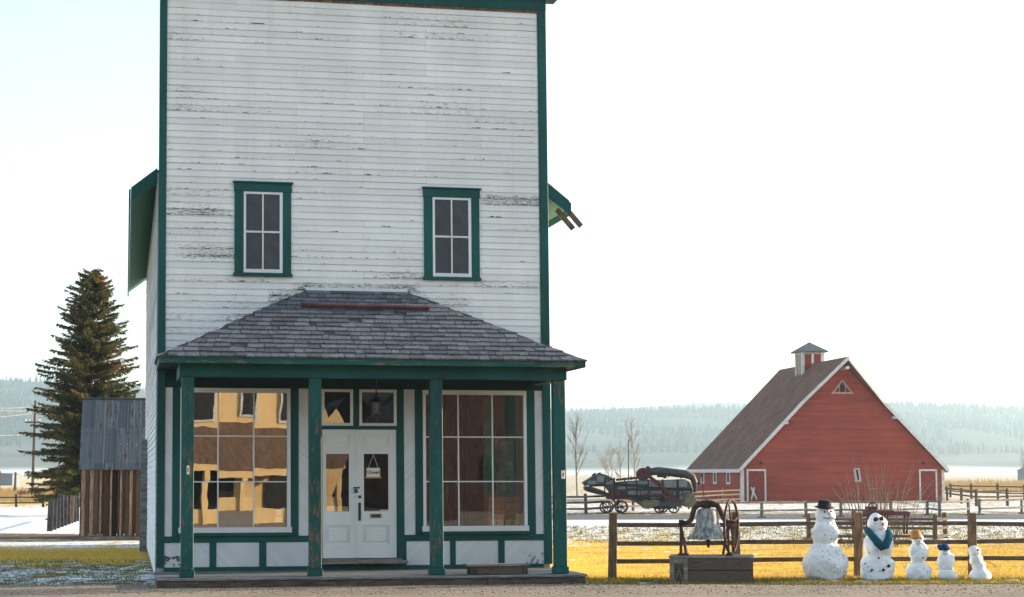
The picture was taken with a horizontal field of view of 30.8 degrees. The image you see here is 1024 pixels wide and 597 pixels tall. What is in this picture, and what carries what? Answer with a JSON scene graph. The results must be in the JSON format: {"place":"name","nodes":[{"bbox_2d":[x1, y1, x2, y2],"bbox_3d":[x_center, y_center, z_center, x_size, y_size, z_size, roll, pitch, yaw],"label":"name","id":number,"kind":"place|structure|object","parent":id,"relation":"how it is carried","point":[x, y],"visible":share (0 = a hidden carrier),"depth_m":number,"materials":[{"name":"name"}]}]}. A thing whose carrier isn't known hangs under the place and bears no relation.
{"place":"outdoors","nodes":[
{"label":"outdoors","id":0,"kind":"place"},
{"bbox_2d":[0,473,19,484],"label":"metal shed","id":1,"kind":"structure","parent":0,"point":[7,478],"depth_m":258.81,"materials":[{"name":"white metal"}]},
{"bbox_2d":[0,557,152,584],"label":"yard grass","id":2,"kind":"structure","parent":0,"point":[137,569],"depth_m":31.80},
{"bbox_2d":[463,563,528,574],"bbox_3d":[-0.243,4.177,28.769,0.960,0.155,0.400,1,-5,-12],"label":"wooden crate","id":3,"kind":"object","parent":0,"point":[493,568],"visible":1,"depth_m":28.62,"materials":[{"name":"grey wood"}]},
{"bbox_2d":[485,497,519,525],"bbox_3d":[-0.159,3.572,31.144,0.524,0.499,0.352,1,-5,-12],"label":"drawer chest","id":4,"kind":"object","parent":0,"point":[506,511],"visible":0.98,"depth_m":31.01,"materials":[{"name":"brown wood"}]},
{"bbox_2d":[0,475,1023,584],"bbox_3d":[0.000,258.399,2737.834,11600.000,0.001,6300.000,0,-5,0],"label":"ground","id":5,"kind":"structure","parent":0,"point":[23,524],"depth_m":51.50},
{"bbox_2d":[14,472,16,490],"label":"field post","id":6,"kind":"object","parent":5,"relation":"on","point":[15,477],"visible":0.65,"depth_m":159.17,"materials":[{"name":"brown wood"}]},
{"bbox_2d":[0,494,44,506],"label":"rail fence","id":7,"kind":"object","parent":5,"relation":"on","point":[16,502],"visible":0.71,"depth_m":94.26,"materials":[{"name":"brown wood"}]},
{"bbox_2d":[16,489,28,496],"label":"shrub","id":8,"kind":"object","parent":5,"relation":"on","point":[22,491],"visible":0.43,"depth_m":124.27,"materials":[{"name":"brown plant"}]},
{"bbox_2d":[25,400,39,487],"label":"utility pole","id":9,"kind":"object","parent":5,"relation":"on","point":[34,421],"visible":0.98,"depth_m":187.38,"materials":[{"name":"brown wood"}]},
{"bbox_2d":[28,486,44,494],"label":"shrub","id":10,"kind":"object","parent":5,"relation":"on","point":[35,493],"visible":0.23,"depth_m":124.13,"materials":[{"name":"plant"}]},
{"bbox_2d":[0,487,79,501],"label":"dry weeds","id":11,"kind":"object","parent":5,"relation":"on","point":[9,492],"visible":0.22,"depth_m":121.65,"materials":[{"name":"plant"}]},
{"bbox_2d":[45,494,78,530],"bbox_3d":[-14.693,6.986,61.119,0.244,1.143,11.903,1,-5,-9],"label":"plank fence","id":12,"kind":"object","parent":5,"relation":"on","point":[63,510],"visible":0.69,"depth_m":59.65,"materials":[{"name":"grey wood"}]},
{"bbox_2d":[0,541,145,566],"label":"dry grass strip","id":13,"kind":"object","parent":5,"relation":"on","point":[73,551],"visible":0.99,"depth_m":39.41,"materials":[{"name":"plant"}]},
{"bbox_2d":[18,268,141,502],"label":"spruce tree","id":14,"kind":"object","parent":5,"relation":"on","point":[90,353],"visible":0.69,"depth_m":75.52,"materials":[{"name":"green plant"}]},
{"bbox_2d":[79,397,145,540],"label":"old shed","id":15,"kind":"structure","parent":5,"relation":"on","point":[113,433],"depth_m":48.06,"materials":[{"name":"brown wood"}]},
{"bbox_2d":[139,440,147,551],"bbox_3d":[-8.024,4.296,40.628,0.170,2.430,0.060,1,-5,-12],"label":"board panel","id":16,"kind":"object","parent":5,"relation":"on","point":[143,507],"visible":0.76,"depth_m":40.59,"materials":[{"name":"grey wood"}]},
{"bbox_2d":[127,0,587,587],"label":"store building","id":17,"kind":"structure","parent":5,"relation":"on","point":[389,152],"depth_m":30.66,"materials":[{"name":"white paint"}]},
{"bbox_2d":[178,388,292,536],"bbox_3d":[-4.440,2.631,29.998,1.825,2.375,0.125,1,-5,-12],"label":"window","id":18,"kind":"structure","parent":17,"relation":"in","point":[198,531],"depth_m":30.00,"materials":[{"name":"white paint"}]},
{"bbox_2d":[233,180,292,276],"bbox_3d":[-4.072,-1.137,30.404,0.987,1.560,0.070,1,-5,-12],"label":"window","id":19,"kind":"structure","parent":17,"relation":"in","point":[263,207],"depth_m":30.42,"materials":[{"name":"green paint"}]},
{"bbox_2d":[275,517,281,521],"bbox_3d":[-3.777,3.570,30.093,0.110,0.090,0.003,1,-5,-12],"label":"paper notice","id":20,"kind":"object","parent":17,"relation":"attached to","point":[278,519],"visible":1,"depth_m":30.09,"materials":[{"name":"beige paper"}]},
{"bbox_2d":[276,510,281,515],"bbox_3d":[-3.774,3.465,30.103,0.095,0.100,0.003,1,-5,-12],"label":"paper notice","id":21,"kind":"object","parent":17,"relation":"attached to","point":[278,512],"visible":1,"depth_m":30.10,"materials":[{"name":"beige paper"}]},
{"bbox_2d":[327,506,334,510],"bbox_3d":[-2.945,3.416,30.281,0.140,0.090,0.004,1,-5,-12],"label":"card","id":22,"kind":"object","parent":17,"relation":"on","point":[330,508],"visible":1,"depth_m":30.28,"materials":[{"name":"paper"}]},
{"bbox_2d":[321,389,352,425],"bbox_3d":[-2.856,1.780,30.427,0.520,0.595,0.065,1,-5,-12],"label":"transom window","id":23,"kind":"structure","parent":17,"relation":"in","point":[323,423],"depth_m":30.39,"materials":[{"name":"white paint"}]},
{"bbox_2d":[322,429,355,557],"bbox_3d":[-2.815,3.178,30.323,0.577,2.083,0.050,1,-5,-12],"label":"door","id":24,"kind":"structure","parent":17,"relation":"in","point":[338,528],"depth_m":30.28,"materials":[{"name":"white paint"}]},
{"bbox_2d":[336,506,347,510],"bbox_3d":[-2.763,3.425,30.317,0.190,0.080,0.004,1,-5,-12],"label":"card","id":25,"kind":"object","parent":17,"relation":"on","point":[341,508],"visible":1,"depth_m":30.32,"materials":[{"name":"beige paper"}]},
{"bbox_2d":[301,302,429,309],"bbox_3d":[-2.353,0.128,29.923,2.081,0.097,0.082,1,-5,-11],"label":"snow guard board","id":26,"kind":"object","parent":17,"relation":"on","point":[364,306],"visible":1,"depth_m":29.89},
{"bbox_2d":[365,457,381,477],"bbox_3d":[-2.268,2.747,30.456,0.270,0.386,0.018,1,-5,-12],"label":"closed sign","id":27,"kind":"object","parent":17,"relation":"hanging from","point":[373,472],"visible":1,"depth_m":30.44,"materials":[{"name":"paper"}]},
{"bbox_2d":[353,430,396,557],"bbox_3d":[-2.232,3.185,30.399,0.724,2.083,0.136,1,-5,-12],"label":"door","id":28,"kind":"structure","parent":17,"relation":"in","point":[376,531],"depth_m":30.41,"materials":[{"name":"white paint"}]},
{"bbox_2d":[369,379,382,421],"bbox_3d":[-2.163,1.583,29.659,0.240,0.774,0.208,1,-5,-12],"label":"porch lantern","id":29,"kind":"object","parent":17,"relation":"hanging from","point":[376,401],"visible":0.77,"depth_m":29.60,"materials":[{"name":"black metal"}]},
{"bbox_2d":[359,389,396,425],"bbox_3d":[-2.203,1.793,30.562,0.621,0.595,0.065,1,-5,-12],"label":"transom window","id":30,"kind":"structure","parent":17,"relation":"in","point":[394,392],"depth_m":30.54,"materials":[{"name":"white paint"}]},
{"bbox_2d":[422,186,481,280],"bbox_3d":[-1.007,-1.078,31.036,1.007,1.560,0.070,1,-5,-12],"label":"window","id":31,"kind":"structure","parent":17,"relation":"in","point":[451,214],"depth_m":31.05,"materials":[{"name":"green paint"}]},
{"bbox_2d":[422,390,529,534],"bbox_3d":[-0.596,2.705,30.790,1.809,2.375,0.125,1,-5,-12],"label":"window","id":32,"kind":"structure","parent":17,"relation":"in","point":[524,529],"depth_m":30.78,"materials":[{"name":"white paint"}]},
{"bbox_2d":[1,578,1019,583],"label":"snow patches","id":33,"kind":"object","parent":5,"relation":"on","point":[104,579],"visible":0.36,"depth_m":30.15,"materials":[{"name":"white snow"}]},
{"bbox_2d":[566,413,588,495],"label":"bare tree","id":34,"kind":"object","parent":5,"relation":"on","point":[575,449],"visible":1,"depth_m":139.44,"materials":[{"name":"brown plant"}]},
{"bbox_2d":[598,440,615,477],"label":"bare tree","id":35,"kind":"object","parent":5,"relation":"on","point":[605,460],"visible":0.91,"depth_m":149.33,"materials":[{"name":"brown plant"}]},
{"bbox_2d":[611,448,627,477],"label":"bare tree","id":36,"kind":"object","parent":5,"relation":"on","point":[618,459],"visible":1,"depth_m":149.36,"materials":[{"name":"brown plant"}]},
{"bbox_2d":[625,418,645,479],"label":"bare tree","id":37,"kind":"object","parent":5,"relation":"on","point":[633,447],"visible":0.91,"depth_m":144.36,"materials":[{"name":"brown plant"}]},
{"bbox_2d":[582,466,703,513],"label":"threshing machine","id":38,"kind":"object","parent":5,"relation":"on","point":[655,494],"visible":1,"depth_m":79.55,"materials":[{"name":"black metal"}]},
{"bbox_2d":[567,487,740,513],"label":"rail fence","id":39,"kind":"object","parent":5,"relation":"on","point":[586,502],"visible":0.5,"depth_m":83.94,"materials":[{"name":"brown wood"}]},
{"bbox_2d":[668,554,753,583],"bbox_3d":[3.145,4.263,29.338,1.320,0.428,0.843,-1,-5,7],"label":"plank box","id":40,"kind":"object","parent":5,"relation":"on","point":[697,568],"visible":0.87,"depth_m":28.96,"materials":[{"name":"grey wood"}]},
{"bbox_2d":[678,498,738,555],"bbox_3d":[3.117,3.615,29.510,0.962,0.892,0.866,-1,-5,7],"label":"yard bell","id":41,"kind":"object","parent":40,"relation":"on","point":[707,528],"visible":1,"depth_m":29.40,"materials":[{"name":"metal"}]},
{"bbox_2d":[550,540,1023,584],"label":"dry grass","id":42,"kind":"structure","parent":5,"relation":"on","point":[1013,574],"depth_m":35.27,"materials":[{"name":"yellow plant"}]},
{"bbox_2d":[585,573,1023,584],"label":"verge grass","id":43,"kind":"structure","parent":5,"relation":"on","point":[644,580],"depth_m":29.20,"materials":[{"name":"yellow plant"}]},
{"bbox_2d":[608,512,1023,579],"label":"rail fence","id":44,"kind":"object","parent":5,"relation":"on","point":[971,523],"visible":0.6,"depth_m":31.04,"materials":[{"name":"brown wood"}]},
{"bbox_2d":[802,499,849,579],"bbox_3d":[5.045,3.919,29.959,0.745,1.364,0.769,0,-5,0],"label":"snowman","id":45,"kind":"object","parent":5,"relation":"on","point":[825,557],"visible":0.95,"depth_m":29.77,"materials":[{"name":"white snow"}]},
{"bbox_2d":[702,496,970,517],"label":"rail fence","id":46,"kind":"object","parent":5,"relation":"on","point":[840,509],"visible":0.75,"depth_m":73.19,"materials":[{"name":"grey wood"}]},
{"bbox_2d":[854,468,860,497],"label":"road sign","id":47,"kind":"object","parent":5,"relation":"on","point":[857,470],"visible":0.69,"depth_m":79.58,"materials":[{"name":"white metal"}]},
{"bbox_2d":[806,511,947,539],"bbox_3d":[9.724,5.982,48.539,3.880,0.893,1.225,1,-5,-9],"label":"wagon","id":48,"kind":"object","parent":5,"relation":"on","point":[934,528],"visible":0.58,"depth_m":48.39,"materials":[{"name":"brown wood"}]},
{"bbox_2d":[860,513,894,579],"bbox_3d":[5.879,4.043,29.917,0.550,1.194,0.615,0,-5,0],"label":"snowman","id":49,"kind":"object","parent":5,"relation":"on","point":[877,562],"visible":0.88,"depth_m":29.77,"materials":[{"name":"white snow"}]},
{"bbox_2d":[820,457,951,526],"bbox_3d":[11.922,6.216,59.863,4.350,2.244,2.703,1,-5,-12],"label":"dry shrub","id":50,"kind":"object","parent":5,"relation":"on","point":[885,504],"visible":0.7,"depth_m":59.58,"materials":[{"name":"brown plant"}]},
{"bbox_2d":[862,502,909,533],"bbox_3d":[10.600,6.236,52.929,1.417,0.908,0.640,0,-5,0],"label":"farm cart","id":51,"kind":"object","parent":5,"relation":"on","point":[868,511],"visible":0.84,"depth_m":52.67,"materials":[{"name":"red wood"}]},
{"bbox_2d":[839,506,946,547],"bbox_3d":[8.840,5.358,43.870,3.438,0.967,2.042,2,-6,-22],"label":"dry shrub","id":52,"kind":"object","parent":5,"relation":"on","point":[895,536],"visible":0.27,"depth_m":43.66,"materials":[{"name":"brown plant"}]},
{"bbox_2d":[905,529,931,579],"bbox_3d":[6.539,4.168,29.937,0.408,0.904,0.375,-4,-6,34],"label":"snowman","id":53,"kind":"object","parent":5,"relation":"on","point":[917,565],"visible":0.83,"depth_m":29.84,"materials":[{"name":"white snow"}]},
{"bbox_2d":[937,544,957,579],"bbox_3d":[6.996,4.272,29.930,0.329,0.657,0.339,0,-5,0],"label":"snowman","id":54,"kind":"object","parent":5,"relation":"on","point":[945,561],"visible":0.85,"depth_m":29.84,"materials":[{"name":"white snow"}]},
{"bbox_2d":[964,540,996,580],"bbox_3d":[7.512,4.240,29.935,0.534,0.739,0.333,0,-5,0],"label":"snowman","id":55,"kind":"object","parent":5,"relation":"on","point":[979,570],"visible":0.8,"depth_m":29.85,"materials":[{"name":"white snow"}]},
{"bbox_2d":[945,486,1023,505],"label":"rail fence","id":56,"kind":"object","parent":5,"relation":"on","point":[976,496],"visible":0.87,"depth_m":97.76,"materials":[{"name":"brown wood"}]},
{"bbox_2d":[945,477,1023,489],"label":"dry weeds","id":57,"kind":"object","parent":5,"relation":"on","point":[990,482],"visible":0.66,"depth_m":199.54,"materials":[{"name":"beige plant"}]},
{"bbox_2d":[948,483,1023,498],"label":"rail fence","id":58,"kind":"object","parent":5,"relation":"on","point":[950,485],"visible":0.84,"depth_m":122.12,"materials":[{"name":"brown wood"}]},
{"bbox_2d":[976,498,1023,514],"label":"rail fence","id":59,"kind":"object","parent":5,"relation":"on","point":[1021,507],"visible":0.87,"depth_m":77.59,"materials":[{"name":"grey wood"}]},
{"bbox_2d":[0,582,1023,596],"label":"gravel road","id":60,"kind":"structure","parent":0,"point":[795,591],"depth_m":26.68,"materials":[{"name":"gravel"}]},
{"bbox_2d":[0,380,1023,474],"bbox_3d":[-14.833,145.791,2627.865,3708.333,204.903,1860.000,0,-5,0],"label":"hill","id":61,"kind":"structure","parent":0,"point":[986,462],"depth_m":2307.04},
{"bbox_2d":[0,374,1023,455],"bbox_3d":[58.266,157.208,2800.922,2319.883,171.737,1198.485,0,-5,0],"label":"forest","id":62,"kind":"object","parent":61,"relation":"on","point":[906,417],"visible":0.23,"depth_m":2860.33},
{"bbox_2d":[0,0,1023,409],"label":"sky","id":63,"kind":"structure","parent":0,"point":[749,183],"materials":[{"name":"white"}]},
{"bbox_2d":[628,440,628,480],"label":"bare pole","id":64,"kind":"object","parent":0,"point":[628,459],"visible":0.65,"depth_m":144.42,"materials":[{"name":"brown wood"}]},
{"bbox_2d":[552,525,1023,542],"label":"snowy grass","id":65,"kind":"structure","parent":0,"point":[787,529],"depth_m":52.93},
{"bbox_2d":[552,514,1023,519],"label":"road","id":66,"kind":"structure","parent":0,"point":[755,516],"depth_m":73.76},
{"bbox_2d":[567,402,1023,411],"bbox_3d":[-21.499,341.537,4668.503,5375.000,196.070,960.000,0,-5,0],"label":"hill","id":67,"kind":"structure","parent":0,"point":[699,404],"depth_m":4972.18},
{"bbox_2d":[686,342,948,500],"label":"red barn","id":68,"kind":"structure","parent":0,"point":[805,425],"depth_m":115.55,"materials":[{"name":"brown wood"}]},
{"bbox_2d":[701,473,704,483],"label":"window","id":69,"kind":"structure","parent":68,"relation":"in","point":[703,474],"depth_m":123.49,"materials":[{"name":"grey glass"}]},
{"bbox_2d":[713,473,716,483],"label":"window","id":70,"kind":"structure","parent":68,"relation":"in","point":[714,474],"depth_m":120.54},
{"bbox_2d":[726,473,729,483],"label":"window","id":71,"kind":"structure","parent":68,"relation":"in","point":[727,474],"depth_m":117.30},
{"bbox_2d":[746,469,765,500],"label":"door","id":72,"kind":"structure","parent":68,"relation":"in","point":[756,478],"depth_m":114.21,"materials":[{"name":"red wood"}]},
{"bbox_2d":[919,469,937,500],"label":"door","id":73,"kind":"structure","parent":68,"relation":"in","point":[925,475],"depth_m":115.78,"materials":[{"name":"red wood"}]},
{"bbox_2d":[1016,467,1023,480],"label":"house","id":74,"kind":"structure","parent":0,"point":[1020,475],"depth_m":421.61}
]}

